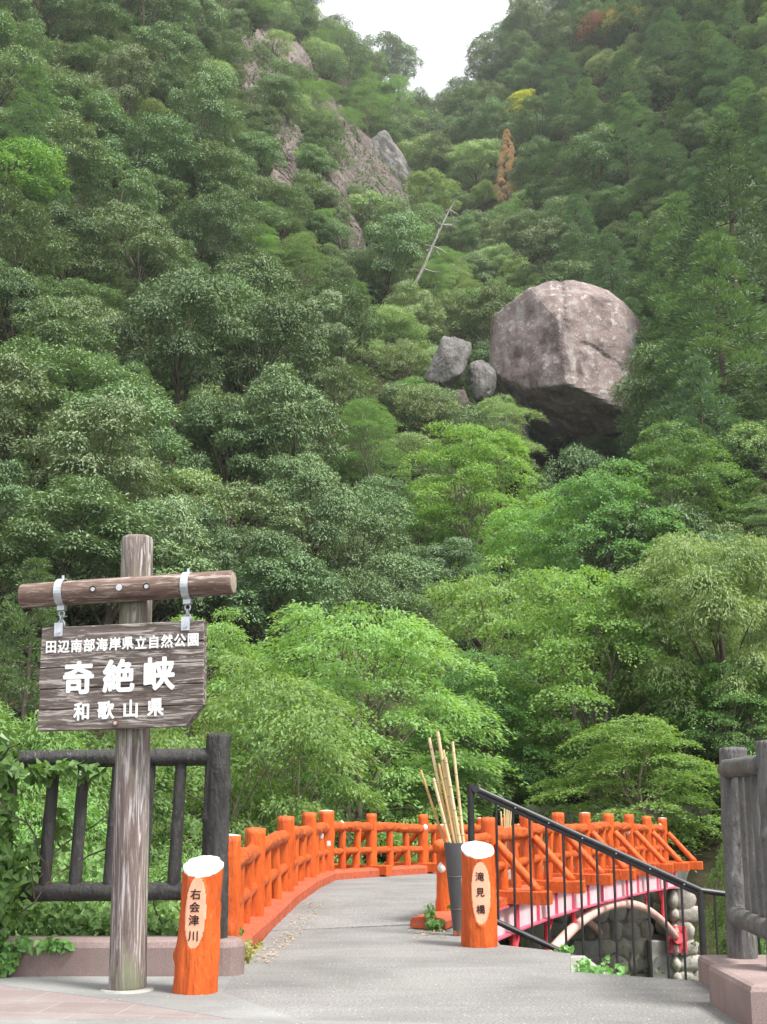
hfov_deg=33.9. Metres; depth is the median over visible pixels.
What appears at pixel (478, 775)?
bush
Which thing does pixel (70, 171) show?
bushy tree
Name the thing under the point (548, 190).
evergreen tree
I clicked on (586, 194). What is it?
evergreen tree
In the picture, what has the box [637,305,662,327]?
bushy tree
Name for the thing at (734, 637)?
pale tree
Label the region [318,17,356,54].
evergreen tree
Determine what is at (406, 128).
evergreen tree
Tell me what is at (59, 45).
bushy tree
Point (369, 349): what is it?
bushy tree
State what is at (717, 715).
maple tree
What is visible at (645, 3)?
evergreen tree
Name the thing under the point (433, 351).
bushy tree
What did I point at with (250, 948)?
kerb weeds
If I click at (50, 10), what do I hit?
evergreen tree
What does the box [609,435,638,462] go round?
bushy tree
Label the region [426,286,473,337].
evergreen tree
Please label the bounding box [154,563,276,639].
evergreen tree
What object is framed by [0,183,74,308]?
evergreen tree
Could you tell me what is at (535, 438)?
evergreen tree
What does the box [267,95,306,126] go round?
bushy tree
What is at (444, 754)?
bamboo cane
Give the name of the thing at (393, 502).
bushy tree
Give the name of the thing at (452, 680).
maple tree
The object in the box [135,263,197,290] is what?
bushy tree
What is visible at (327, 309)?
evergreen tree
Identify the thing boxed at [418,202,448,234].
bushy tree
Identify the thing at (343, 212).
evergreen tree
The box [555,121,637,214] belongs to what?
evergreen tree
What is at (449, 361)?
rock
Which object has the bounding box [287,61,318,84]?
bushy tree
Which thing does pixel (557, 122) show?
bushy tree
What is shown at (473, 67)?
evergreen tree
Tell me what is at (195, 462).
evergreen tree
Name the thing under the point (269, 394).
evergreen tree
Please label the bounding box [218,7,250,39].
evergreen tree
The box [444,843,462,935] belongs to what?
cane holder
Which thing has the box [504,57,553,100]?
evergreen tree
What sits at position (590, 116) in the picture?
bushy tree
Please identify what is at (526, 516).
maple tree
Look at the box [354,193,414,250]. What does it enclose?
bushy tree
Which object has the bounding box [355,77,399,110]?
evergreen tree
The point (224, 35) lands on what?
bushy tree
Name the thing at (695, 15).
conifer tree
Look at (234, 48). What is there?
bushy tree
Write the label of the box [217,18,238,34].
bushy tree
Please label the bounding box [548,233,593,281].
conifer tree
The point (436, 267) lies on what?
pine tree
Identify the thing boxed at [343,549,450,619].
bushy tree
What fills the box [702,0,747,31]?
conifer tree
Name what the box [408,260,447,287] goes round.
pine tree
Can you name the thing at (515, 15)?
evergreen tree
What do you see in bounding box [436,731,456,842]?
bamboo cane
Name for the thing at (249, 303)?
evergreen tree
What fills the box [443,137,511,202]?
evergreen tree
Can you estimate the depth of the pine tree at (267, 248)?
90.53 m
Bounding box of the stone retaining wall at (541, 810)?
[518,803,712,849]
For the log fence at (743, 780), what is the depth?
8.05 m
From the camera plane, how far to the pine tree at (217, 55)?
134.98 m
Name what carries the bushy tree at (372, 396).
on the hillside
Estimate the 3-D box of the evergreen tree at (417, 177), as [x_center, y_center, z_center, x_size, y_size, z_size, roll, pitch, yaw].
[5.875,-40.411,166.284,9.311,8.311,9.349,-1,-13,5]
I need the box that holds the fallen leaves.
[255,903,445,961]
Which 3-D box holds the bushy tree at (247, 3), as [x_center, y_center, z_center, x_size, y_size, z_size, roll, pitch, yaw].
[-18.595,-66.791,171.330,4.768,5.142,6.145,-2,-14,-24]
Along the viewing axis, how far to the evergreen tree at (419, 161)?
191.44 m
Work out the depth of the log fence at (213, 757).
8.87 m
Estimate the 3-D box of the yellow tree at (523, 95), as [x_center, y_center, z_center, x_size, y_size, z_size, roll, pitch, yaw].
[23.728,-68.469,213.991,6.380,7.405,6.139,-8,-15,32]
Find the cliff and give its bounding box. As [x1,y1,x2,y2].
[231,19,409,259]
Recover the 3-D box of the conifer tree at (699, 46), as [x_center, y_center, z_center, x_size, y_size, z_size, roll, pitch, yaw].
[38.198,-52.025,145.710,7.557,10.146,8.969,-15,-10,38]
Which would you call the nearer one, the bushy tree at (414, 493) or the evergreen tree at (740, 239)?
the bushy tree at (414, 493)
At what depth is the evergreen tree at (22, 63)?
86.16 m
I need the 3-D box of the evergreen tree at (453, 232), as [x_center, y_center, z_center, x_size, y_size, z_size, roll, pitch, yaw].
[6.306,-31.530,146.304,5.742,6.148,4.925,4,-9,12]
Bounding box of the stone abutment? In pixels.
[520,887,699,980]
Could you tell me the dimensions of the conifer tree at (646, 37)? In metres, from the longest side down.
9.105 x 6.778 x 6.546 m
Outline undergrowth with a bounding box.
[0,0,766,875]
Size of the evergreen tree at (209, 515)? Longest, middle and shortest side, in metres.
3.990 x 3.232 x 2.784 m
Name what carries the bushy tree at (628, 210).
on the hillside
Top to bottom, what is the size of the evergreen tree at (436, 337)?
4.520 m
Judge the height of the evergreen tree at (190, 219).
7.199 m
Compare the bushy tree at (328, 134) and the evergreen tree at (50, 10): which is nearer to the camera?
the evergreen tree at (50, 10)
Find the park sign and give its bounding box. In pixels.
[17,534,236,993]
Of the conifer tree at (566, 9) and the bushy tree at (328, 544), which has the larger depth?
the conifer tree at (566, 9)
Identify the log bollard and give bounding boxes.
[172,855,223,994]
[461,841,497,947]
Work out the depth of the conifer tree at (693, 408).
51.74 m
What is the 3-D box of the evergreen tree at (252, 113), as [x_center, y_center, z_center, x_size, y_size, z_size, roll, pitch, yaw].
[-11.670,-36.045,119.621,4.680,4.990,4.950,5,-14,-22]
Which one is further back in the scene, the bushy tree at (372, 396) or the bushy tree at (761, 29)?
the bushy tree at (761, 29)
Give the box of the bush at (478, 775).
[364,754,515,844]
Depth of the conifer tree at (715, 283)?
56.65 m
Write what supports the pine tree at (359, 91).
on the hillside
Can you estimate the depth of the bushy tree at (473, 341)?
101.24 m
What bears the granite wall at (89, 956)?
on the concrete strip
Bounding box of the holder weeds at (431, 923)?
[423,903,450,930]
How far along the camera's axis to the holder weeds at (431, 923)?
11.44 m
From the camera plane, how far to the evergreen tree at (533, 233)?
123.67 m
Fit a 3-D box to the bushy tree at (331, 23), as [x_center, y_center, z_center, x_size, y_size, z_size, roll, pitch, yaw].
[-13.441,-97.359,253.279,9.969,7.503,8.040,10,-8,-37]
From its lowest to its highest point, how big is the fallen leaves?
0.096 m
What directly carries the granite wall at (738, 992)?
on the path at (393, 974)
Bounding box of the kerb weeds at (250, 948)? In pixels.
[243,939,264,963]
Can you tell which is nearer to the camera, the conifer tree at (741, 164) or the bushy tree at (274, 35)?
the conifer tree at (741, 164)
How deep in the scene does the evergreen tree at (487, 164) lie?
205.02 m
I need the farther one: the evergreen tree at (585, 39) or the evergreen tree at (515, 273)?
the evergreen tree at (585, 39)
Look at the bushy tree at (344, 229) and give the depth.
107.75 m
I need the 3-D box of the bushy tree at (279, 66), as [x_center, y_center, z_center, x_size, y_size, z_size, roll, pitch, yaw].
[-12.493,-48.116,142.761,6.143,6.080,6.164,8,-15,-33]
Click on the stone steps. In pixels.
(574, 959)
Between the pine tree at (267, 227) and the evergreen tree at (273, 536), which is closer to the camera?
the evergreen tree at (273, 536)
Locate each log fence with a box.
[8,733,231,938]
[717,740,766,958]
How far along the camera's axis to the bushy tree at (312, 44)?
213.79 m
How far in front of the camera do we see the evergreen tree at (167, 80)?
104.70 m
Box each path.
[223,926,740,1023]
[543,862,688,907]
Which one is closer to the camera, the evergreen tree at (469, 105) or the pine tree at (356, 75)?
the evergreen tree at (469, 105)
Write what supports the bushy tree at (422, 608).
on the hillside
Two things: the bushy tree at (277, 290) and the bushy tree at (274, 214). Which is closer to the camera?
the bushy tree at (277, 290)
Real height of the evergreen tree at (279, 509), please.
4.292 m
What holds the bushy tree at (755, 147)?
on the hillside
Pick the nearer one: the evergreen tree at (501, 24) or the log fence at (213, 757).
the log fence at (213, 757)
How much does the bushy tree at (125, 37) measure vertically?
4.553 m
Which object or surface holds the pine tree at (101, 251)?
on the hillside
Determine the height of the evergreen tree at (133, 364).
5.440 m
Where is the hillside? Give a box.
[0,0,766,975]
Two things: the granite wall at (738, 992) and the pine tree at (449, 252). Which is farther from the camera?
the pine tree at (449, 252)
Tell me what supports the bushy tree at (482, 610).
on the hillside
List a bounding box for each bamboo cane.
[420,770,445,842]
[428,738,452,842]
[432,778,450,842]
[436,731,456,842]
[438,763,461,885]
[442,750,457,842]
[444,757,461,842]
[451,741,464,843]
[506,809,507,827]
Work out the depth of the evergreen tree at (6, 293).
53.74 m
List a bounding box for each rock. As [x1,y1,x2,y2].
[369,130,411,184]
[424,336,471,387]
[428,390,469,431]
[469,360,496,401]
[489,398,529,452]
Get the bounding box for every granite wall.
[0,936,244,975]
[698,955,766,985]
[708,964,766,1023]
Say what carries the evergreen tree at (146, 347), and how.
on the hillside
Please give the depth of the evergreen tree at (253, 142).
107.19 m
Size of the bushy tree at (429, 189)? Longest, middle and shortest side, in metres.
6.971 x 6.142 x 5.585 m
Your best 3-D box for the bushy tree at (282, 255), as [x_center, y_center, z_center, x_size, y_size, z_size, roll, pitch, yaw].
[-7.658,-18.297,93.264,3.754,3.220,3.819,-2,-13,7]
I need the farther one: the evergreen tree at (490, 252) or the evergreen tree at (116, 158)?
the evergreen tree at (490, 252)
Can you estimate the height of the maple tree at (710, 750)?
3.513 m
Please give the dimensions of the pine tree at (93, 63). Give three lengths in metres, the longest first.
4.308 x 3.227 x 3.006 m
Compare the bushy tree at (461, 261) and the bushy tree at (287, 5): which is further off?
the bushy tree at (287, 5)
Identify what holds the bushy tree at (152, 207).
on the hillside
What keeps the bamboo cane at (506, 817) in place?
in the cane holder
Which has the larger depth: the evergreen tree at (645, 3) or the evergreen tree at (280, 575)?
the evergreen tree at (645, 3)
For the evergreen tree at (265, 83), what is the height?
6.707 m
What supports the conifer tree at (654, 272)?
on the hillside
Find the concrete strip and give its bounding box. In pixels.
[0,976,298,1019]
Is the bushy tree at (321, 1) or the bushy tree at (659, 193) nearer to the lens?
the bushy tree at (659, 193)
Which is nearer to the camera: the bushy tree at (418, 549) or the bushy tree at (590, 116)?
the bushy tree at (418, 549)
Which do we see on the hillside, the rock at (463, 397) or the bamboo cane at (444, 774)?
the rock at (463, 397)
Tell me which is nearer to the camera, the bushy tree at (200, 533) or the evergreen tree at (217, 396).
the bushy tree at (200, 533)
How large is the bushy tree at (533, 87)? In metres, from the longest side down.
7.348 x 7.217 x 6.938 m
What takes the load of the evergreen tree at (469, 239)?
on the hillside
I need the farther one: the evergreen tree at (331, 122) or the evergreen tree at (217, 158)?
the evergreen tree at (331, 122)
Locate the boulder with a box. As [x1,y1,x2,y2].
[489,280,643,437]
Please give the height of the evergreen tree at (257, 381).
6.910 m
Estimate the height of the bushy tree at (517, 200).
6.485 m
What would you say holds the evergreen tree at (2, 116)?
on the hillside
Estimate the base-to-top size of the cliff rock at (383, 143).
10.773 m
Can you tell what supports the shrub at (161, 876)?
on the hillside
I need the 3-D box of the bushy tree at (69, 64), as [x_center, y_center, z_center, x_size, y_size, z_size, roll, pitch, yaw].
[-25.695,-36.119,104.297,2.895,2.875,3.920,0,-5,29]
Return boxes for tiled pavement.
[0,985,228,1018]
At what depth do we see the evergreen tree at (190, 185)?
91.23 m
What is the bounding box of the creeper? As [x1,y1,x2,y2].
[0,935,74,977]
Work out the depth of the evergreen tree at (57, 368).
45.42 m
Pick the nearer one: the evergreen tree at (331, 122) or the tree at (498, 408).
the tree at (498, 408)
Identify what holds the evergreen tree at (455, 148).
on the hillside
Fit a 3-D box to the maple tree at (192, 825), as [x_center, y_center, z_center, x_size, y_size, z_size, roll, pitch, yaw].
[-4.061,5.880,17.622,4.813,5.756,5.131,6,-14,-24]
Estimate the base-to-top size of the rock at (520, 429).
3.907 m
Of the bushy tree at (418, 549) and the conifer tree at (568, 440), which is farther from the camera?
the conifer tree at (568, 440)
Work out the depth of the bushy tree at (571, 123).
172.14 m
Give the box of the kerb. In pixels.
[0,1019,438,1023]
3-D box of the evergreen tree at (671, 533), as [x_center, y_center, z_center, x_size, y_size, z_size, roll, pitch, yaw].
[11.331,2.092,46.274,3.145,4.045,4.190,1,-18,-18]
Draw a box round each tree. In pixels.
[0,0,46,55]
[0,9,57,98]
[0,42,56,119]
[0,103,79,225]
[0,107,24,170]
[0,135,72,226]
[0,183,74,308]
[0,200,113,295]
[0,225,90,285]
[0,258,43,345]
[0,267,60,381]
[0,331,161,486]
[0,349,53,455]
[0,458,40,543]
[0,473,152,627]
[0,556,87,735]
[0,698,111,910]
[2,63,87,187]
[4,0,73,36]
[8,389,164,538]
[8,773,160,935]
[9,160,78,207]
[10,293,121,406]
[12,472,219,624]
[13,273,128,344]
[13,729,204,913]
[15,557,119,626]
[25,109,107,201]
[31,378,194,502]
[33,38,88,73]
[35,72,130,177]
[37,293,140,370]
[38,61,124,138]
[39,0,89,24]
[48,350,168,457]
[49,18,83,44]
[55,59,92,78]
[59,0,134,66]
[64,35,134,86]
[70,145,164,237]
[71,224,131,284]
[78,50,108,76]
[80,267,138,305]
[81,199,184,311]
[82,114,154,192]
[86,42,160,118]
[89,651,436,911]
[91,606,306,822]
[93,109,201,201]
[93,269,146,310]
[97,195,134,222]
[99,29,156,69]
[99,492,223,621]
[105,228,213,289]
[105,265,252,440]
[113,0,182,59]
[116,16,149,42]
[123,20,220,91]
[123,173,190,226]
[125,311,201,384]
[127,97,173,129]
[128,200,160,235]
[130,465,244,525]
[135,64,194,116]
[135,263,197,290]
[140,0,203,53]
[140,153,196,197]
[140,276,237,412]
[148,91,182,120]
[150,502,237,569]
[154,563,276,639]
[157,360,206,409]
[160,139,258,206]
[161,197,249,270]
[161,391,284,524]
[162,521,224,556]
[165,63,246,165]
[165,478,311,570]
[168,159,232,211]
[169,1,211,16]
[170,525,303,656]
[172,0,231,59]
[174,382,280,506]
[176,234,234,273]
[180,277,265,392]
[183,184,264,269]
[187,26,220,58]
[187,57,234,84]
[188,295,333,408]
[189,598,530,863]
[194,271,294,396]
[197,147,258,215]
[198,250,303,381]
[205,28,242,56]
[206,41,250,70]
[207,48,229,64]
[211,118,258,152]
[211,237,245,267]
[212,547,351,682]
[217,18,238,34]
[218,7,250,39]
[218,98,271,125]
[220,62,248,82]
[222,37,255,62]
[227,130,288,183]
[228,0,273,29]
[228,368,338,496]
[230,89,270,115]
[231,0,263,26]
[231,359,349,538]
[232,224,264,259]
[233,174,290,215]
[234,116,284,152]
[236,199,292,235]
[239,103,286,138]
[240,292,329,373]
[247,232,284,264]
[248,3,277,32]
[248,73,305,119]
[249,0,288,27]
[249,222,279,248]
[252,43,274,64]
[252,185,316,223]
[253,449,364,585]
[255,56,300,93]
[255,201,282,227]
[256,182,312,230]
[256,284,325,317]
[257,288,292,300]
[258,28,295,58]
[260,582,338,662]
[263,205,307,239]
[263,243,305,270]
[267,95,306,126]
[268,1,300,33]
[273,230,321,261]
[276,0,302,30]
[276,0,318,46]
[277,65,318,90]
[277,237,330,291]
[283,351,332,401]
[285,92,316,116]
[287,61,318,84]
[289,166,340,211]
[290,110,323,137]
[292,146,327,176]
[292,289,352,392]
[293,343,344,378]
[294,77,347,125]
[296,142,340,181]
[297,127,322,151]
[297,274,385,386]
[298,0,324,8]
[300,36,348,65]
[300,111,346,145]
[300,209,341,250]
[301,7,337,38]
[302,135,350,169]
[304,128,333,144]
[304,182,323,201]
[305,189,350,210]
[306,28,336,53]
[307,256,357,291]
[308,50,354,83]
[308,362,370,418]
[309,208,339,223]
[309,527,375,564]
[309,565,400,641]
[312,242,342,271]
[314,219,356,244]
[314,508,419,597]
[315,62,343,86]
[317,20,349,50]
[317,78,343,104]
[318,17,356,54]
[318,484,418,551]
[319,12,359,40]
[319,396,412,489]
[324,205,351,225]
[327,247,377,281]
[328,37,371,79]
[329,32,361,57]
[329,86,352,112]
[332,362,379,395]
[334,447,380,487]
[336,43,360,72]
[338,106,367,136]
[339,336,384,366]
[342,46,384,80]
[342,84,374,112]
[343,47,379,81]
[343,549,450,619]
[344,190,398,245]
[344,473,413,523]
[346,77,400,136]
[346,184,366,198]
[346,279,374,304]
[351,208,428,307]
[354,60,380,80]
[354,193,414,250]
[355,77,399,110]
[358,588,443,645]
[360,263,419,303]
[362,30,402,76]
[362,112,406,143]
[364,303,432,353]
[365,385,408,412]
[368,50,389,80]
[369,72,427,124]
[370,114,416,157]
[370,337,431,380]
[374,381,437,427]
[375,530,419,553]
[376,554,637,800]
[377,314,432,364]
[380,39,425,90]
[380,279,448,360]
[381,431,447,478]
[382,221,434,267]
[382,456,461,496]
[383,106,403,115]
[386,648,570,823]
[389,589,440,627]
[392,98,430,119]
[392,375,449,404]
[392,382,467,452]
[392,385,463,440]
[392,419,554,606]
[393,114,433,142]
[394,496,442,530]
[395,206,448,251]
[395,544,438,586]
[396,132,449,195]
[400,107,448,141]
[400,521,474,561]
[401,315,452,356]
[402,167,462,213]
[402,236,435,273]
[406,85,435,115]
[406,186,437,207]
[406,474,479,527]
[407,203,431,219]
[407,344,450,386]
[408,129,455,192]
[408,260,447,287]
[409,536,493,609]
[412,121,468,145]
[413,201,457,287]
[415,257,459,299]
[415,607,480,654]
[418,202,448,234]
[421,90,453,119]
[421,214,462,249]
[423,370,468,390]
[426,245,473,283]
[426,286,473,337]
[428,183,465,226]
[428,262,474,298]
[429,144,488,189]
[430,186,475,230]
[434,88,462,119]
[434,252,472,276]
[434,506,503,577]
[435,115,483,143]
[436,213,482,254]
[442,75,474,92]
[443,83,503,121]
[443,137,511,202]
[445,279,518,361]
[447,99,494,140]
[447,109,495,149]
[448,209,497,250]
[450,150,490,191]
[450,277,522,343]
[451,250,498,286]
[451,279,489,311]
[454,625,496,649]
[455,391,549,512]
[455,587,512,637]
[456,490,613,665]
[458,564,714,816]
[458,694,630,800]
[459,178,485,198]
[460,39,513,89]
[460,335,486,362]
[462,79,494,93]
[462,389,493,420]
[463,337,489,385]
[463,385,492,418]
[467,402,485,424]
[469,27,518,67]
[470,179,498,208]
[470,572,509,603]
[472,57,511,89]
[472,95,520,167]
[472,232,492,248]
[472,232,515,258]
[475,79,519,128]
[475,243,517,279]
[480,89,512,108]
[483,213,510,245]
[483,456,698,666]
[486,200,525,231]
[486,417,546,458]
[488,17,514,55]
[493,251,540,295]
[493,565,537,653]
[495,67,533,107]
[495,207,544,259]
[498,9,540,50]
[498,9,555,48]
[498,29,541,67]
[504,0,548,46]
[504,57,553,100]
[504,88,534,115]
[506,0,548,15]
[506,135,552,199]
[506,173,529,192]
[506,176,555,214]
[508,91,575,152]
[509,523,587,588]
[511,215,597,285]
[512,75,547,95]
[513,442,617,526]
[515,207,578,261]
[517,112,548,141]
[517,477,553,501]
[520,46,561,92]
[522,712,721,872]
[524,140,582,209]
[530,435,606,454]
[534,118,564,140]
[534,194,599,242]
[535,177,583,216]
[535,258,613,285]
[536,46,590,114]
[537,9,594,76]
[540,22,570,68]
[542,1,566,19]
[543,76,573,138]
[543,194,612,279]
[547,114,577,136]
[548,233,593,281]
[548,653,598,680]
[551,0,584,18]
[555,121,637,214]
[557,0,589,26]
[557,0,589,61]
[558,175,589,196]
[560,77,601,134]
[561,115,589,142]
[564,495,720,601]
[566,435,619,471]
[570,45,604,72]
[570,95,615,146]
[573,436,610,454]
[574,0,605,42]
[575,6,630,48]
[578,188,608,219]
[580,30,611,55]
[582,107,615,139]
[582,232,648,325]
[583,101,618,121]
[584,0,616,52]
[584,53,615,85]
[585,185,640,229]
[587,261,624,302]
[588,435,629,473]
[588,528,766,812]
[589,47,616,75]
[590,51,662,146]
[591,220,635,253]
[592,114,661,193]
[594,569,761,785]
[600,2,650,41]
[600,14,641,53]
[600,599,706,658]
[604,168,638,189]
[607,38,643,74]
[607,332,766,442]
[607,418,766,565]
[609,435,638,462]
[609,652,766,766]
[610,91,657,158]
[611,399,659,475]
[612,0,659,47]
[612,319,667,444]
[613,186,666,216]
[614,211,648,281]
[615,235,676,328]
[615,281,651,293]
[615,413,658,444]
[616,31,649,58]
[617,193,649,221]
[621,230,651,277]
[623,56,650,87]
[623,296,651,340]
[624,174,661,198]
[627,129,696,208]
[629,190,732,360]
[632,21,690,99]
[632,64,675,113]
[632,109,666,127]
[633,143,675,178]
[633,266,743,412]
[634,22,680,70]
[634,334,721,497]
[635,209,686,271]
[636,0,703,33]
[636,231,695,322]
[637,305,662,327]
[638,353,765,518]
[638,661,766,811]
[639,230,766,488]
[639,532,717,634]
[641,0,690,32]
[641,195,662,218]
[641,462,751,534]
[641,518,721,582]
[644,7,697,73]
[644,179,672,200]
[649,74,686,105]
[650,168,700,216]
[651,102,699,162]
[653,50,680,78]
[657,158,703,222]
[660,91,699,141]
[660,119,766,386]
[665,530,760,627]
[667,111,707,141]
[669,40,698,64]
[673,174,742,240]
[673,606,755,653]
[675,107,710,153]
[675,148,719,220]
[675,219,764,282]
[676,333,764,427]
[676,361,765,461]
[680,40,726,103]
[682,66,725,112]
[683,0,729,33]
[685,20,737,94]
[686,520,762,584]
[687,116,717,145]
[687,184,761,268]
[689,0,708,29]
[692,76,766,164]
[698,39,766,118]
[700,0,752,35]
[700,60,734,94]
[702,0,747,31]
[708,142,765,221]
[708,264,766,325]
[711,3,753,52]
[711,364,766,476]
[713,398,766,454]
[714,48,766,130]
[714,420,766,490]
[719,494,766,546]
[724,0,759,29]
[727,253,766,319]
[730,610,766,656]
[734,23,765,50]
[736,94,766,159]
[743,0,766,15]
[744,134,766,166]
[744,191,764,214]
[745,242,766,295]
[747,310,766,355]
[749,169,766,196]
[750,482,766,517]
[752,13,766,38]
[752,20,766,49]
[752,45,766,66]
[755,190,766,224]
[757,1,766,20]
[757,87,766,107]
[758,452,766,472]
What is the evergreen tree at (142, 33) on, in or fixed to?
on the hillside
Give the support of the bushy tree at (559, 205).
on the hillside
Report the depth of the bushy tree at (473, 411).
84.27 m
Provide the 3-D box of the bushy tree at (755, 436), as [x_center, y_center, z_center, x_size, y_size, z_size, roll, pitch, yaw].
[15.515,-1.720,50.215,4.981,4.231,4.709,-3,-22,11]
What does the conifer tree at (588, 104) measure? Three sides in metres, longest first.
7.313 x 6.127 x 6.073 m
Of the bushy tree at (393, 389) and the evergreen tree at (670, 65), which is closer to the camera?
the bushy tree at (393, 389)
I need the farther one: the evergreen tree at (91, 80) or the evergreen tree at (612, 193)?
the evergreen tree at (612, 193)
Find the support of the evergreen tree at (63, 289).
on the hillside
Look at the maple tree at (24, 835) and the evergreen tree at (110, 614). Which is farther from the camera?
the evergreen tree at (110, 614)
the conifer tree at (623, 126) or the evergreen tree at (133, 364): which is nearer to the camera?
the evergreen tree at (133, 364)
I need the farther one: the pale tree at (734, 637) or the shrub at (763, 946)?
the pale tree at (734, 637)
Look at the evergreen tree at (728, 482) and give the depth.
51.20 m
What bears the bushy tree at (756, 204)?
on the hillside
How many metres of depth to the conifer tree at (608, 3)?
206.86 m
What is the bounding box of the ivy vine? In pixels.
[0,730,162,948]
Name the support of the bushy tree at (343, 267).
on the hillside
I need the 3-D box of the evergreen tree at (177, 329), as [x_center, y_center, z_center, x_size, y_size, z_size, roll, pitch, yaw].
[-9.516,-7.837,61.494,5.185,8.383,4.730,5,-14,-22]
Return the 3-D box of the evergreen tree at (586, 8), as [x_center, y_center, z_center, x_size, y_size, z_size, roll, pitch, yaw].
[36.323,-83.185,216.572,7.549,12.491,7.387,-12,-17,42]
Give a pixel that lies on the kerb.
(128, 1021)
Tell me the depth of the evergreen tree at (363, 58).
250.12 m
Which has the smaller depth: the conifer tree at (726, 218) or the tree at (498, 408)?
the tree at (498, 408)
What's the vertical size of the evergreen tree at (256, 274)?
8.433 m
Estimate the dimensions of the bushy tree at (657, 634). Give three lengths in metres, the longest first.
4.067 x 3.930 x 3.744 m
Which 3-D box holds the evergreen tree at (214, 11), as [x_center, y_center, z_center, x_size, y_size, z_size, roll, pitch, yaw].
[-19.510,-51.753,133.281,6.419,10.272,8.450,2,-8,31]
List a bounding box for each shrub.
[91,837,201,912]
[432,402,499,482]
[688,842,765,963]
[713,752,765,954]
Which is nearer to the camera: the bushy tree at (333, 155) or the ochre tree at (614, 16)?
the bushy tree at (333, 155)
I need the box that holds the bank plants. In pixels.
[508,938,687,976]
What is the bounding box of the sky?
[314,0,551,110]
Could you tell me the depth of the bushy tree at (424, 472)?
67.05 m
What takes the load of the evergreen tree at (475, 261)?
on the hillside
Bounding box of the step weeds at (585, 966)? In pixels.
[554,944,626,974]
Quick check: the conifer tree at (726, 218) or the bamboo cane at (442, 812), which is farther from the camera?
the conifer tree at (726, 218)
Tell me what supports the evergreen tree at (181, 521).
on the hillside
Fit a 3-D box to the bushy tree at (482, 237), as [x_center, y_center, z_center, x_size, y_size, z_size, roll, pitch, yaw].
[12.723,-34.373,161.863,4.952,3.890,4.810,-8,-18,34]
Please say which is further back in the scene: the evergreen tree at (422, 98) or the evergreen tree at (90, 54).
the evergreen tree at (422, 98)
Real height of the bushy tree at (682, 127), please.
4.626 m
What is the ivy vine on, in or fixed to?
attached to the log fence at (213, 757)
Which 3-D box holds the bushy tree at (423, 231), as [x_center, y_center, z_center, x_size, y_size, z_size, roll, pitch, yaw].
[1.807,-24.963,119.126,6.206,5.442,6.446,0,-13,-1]
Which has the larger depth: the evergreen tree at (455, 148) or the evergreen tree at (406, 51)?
the evergreen tree at (406, 51)
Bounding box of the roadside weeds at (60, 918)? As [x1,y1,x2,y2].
[9,839,243,937]
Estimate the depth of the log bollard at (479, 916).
10.24 m
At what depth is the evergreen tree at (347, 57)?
272.82 m
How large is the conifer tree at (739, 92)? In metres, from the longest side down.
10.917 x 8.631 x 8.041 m
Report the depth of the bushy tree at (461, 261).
133.09 m
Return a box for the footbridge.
[228,810,702,952]
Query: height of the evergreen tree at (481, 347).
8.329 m
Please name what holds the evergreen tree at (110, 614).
on the hillside
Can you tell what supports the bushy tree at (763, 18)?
on the hillside
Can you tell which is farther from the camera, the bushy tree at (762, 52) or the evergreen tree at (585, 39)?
the evergreen tree at (585, 39)
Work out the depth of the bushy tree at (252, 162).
95.13 m
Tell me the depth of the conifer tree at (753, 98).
116.54 m
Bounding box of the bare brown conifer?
[493,128,521,202]
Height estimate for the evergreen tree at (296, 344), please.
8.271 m
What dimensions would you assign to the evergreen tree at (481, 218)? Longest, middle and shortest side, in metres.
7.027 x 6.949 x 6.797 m
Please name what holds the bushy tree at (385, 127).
on the hillside
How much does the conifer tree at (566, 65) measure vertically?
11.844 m
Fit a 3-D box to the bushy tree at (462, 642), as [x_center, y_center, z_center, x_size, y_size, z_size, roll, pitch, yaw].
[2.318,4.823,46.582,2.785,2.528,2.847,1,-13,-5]
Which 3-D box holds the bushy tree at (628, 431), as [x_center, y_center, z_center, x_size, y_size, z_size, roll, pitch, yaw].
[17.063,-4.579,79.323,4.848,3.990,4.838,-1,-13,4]
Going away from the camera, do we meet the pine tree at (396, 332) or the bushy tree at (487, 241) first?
the pine tree at (396, 332)
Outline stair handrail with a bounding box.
[467,784,760,979]
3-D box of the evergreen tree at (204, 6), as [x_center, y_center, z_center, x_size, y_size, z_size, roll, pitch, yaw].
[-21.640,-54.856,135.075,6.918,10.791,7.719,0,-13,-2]
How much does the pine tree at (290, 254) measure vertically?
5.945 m
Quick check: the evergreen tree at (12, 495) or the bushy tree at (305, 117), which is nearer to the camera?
the evergreen tree at (12, 495)
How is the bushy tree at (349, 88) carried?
on the hillside
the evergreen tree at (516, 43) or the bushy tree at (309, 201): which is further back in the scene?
the evergreen tree at (516, 43)
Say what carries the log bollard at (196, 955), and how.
on the concrete strip
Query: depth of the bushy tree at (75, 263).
66.59 m
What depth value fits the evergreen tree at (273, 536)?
37.42 m
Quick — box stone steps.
[571,956,605,973]
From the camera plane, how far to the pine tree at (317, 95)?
148.10 m
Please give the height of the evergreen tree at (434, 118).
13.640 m
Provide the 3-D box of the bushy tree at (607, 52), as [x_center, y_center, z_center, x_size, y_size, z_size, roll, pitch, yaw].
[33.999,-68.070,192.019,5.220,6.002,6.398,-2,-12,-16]
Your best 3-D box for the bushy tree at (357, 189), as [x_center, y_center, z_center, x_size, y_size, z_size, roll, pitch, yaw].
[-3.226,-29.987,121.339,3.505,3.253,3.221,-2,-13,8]
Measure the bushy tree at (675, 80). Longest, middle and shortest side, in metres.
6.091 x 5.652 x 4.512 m
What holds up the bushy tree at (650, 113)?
on the hillside

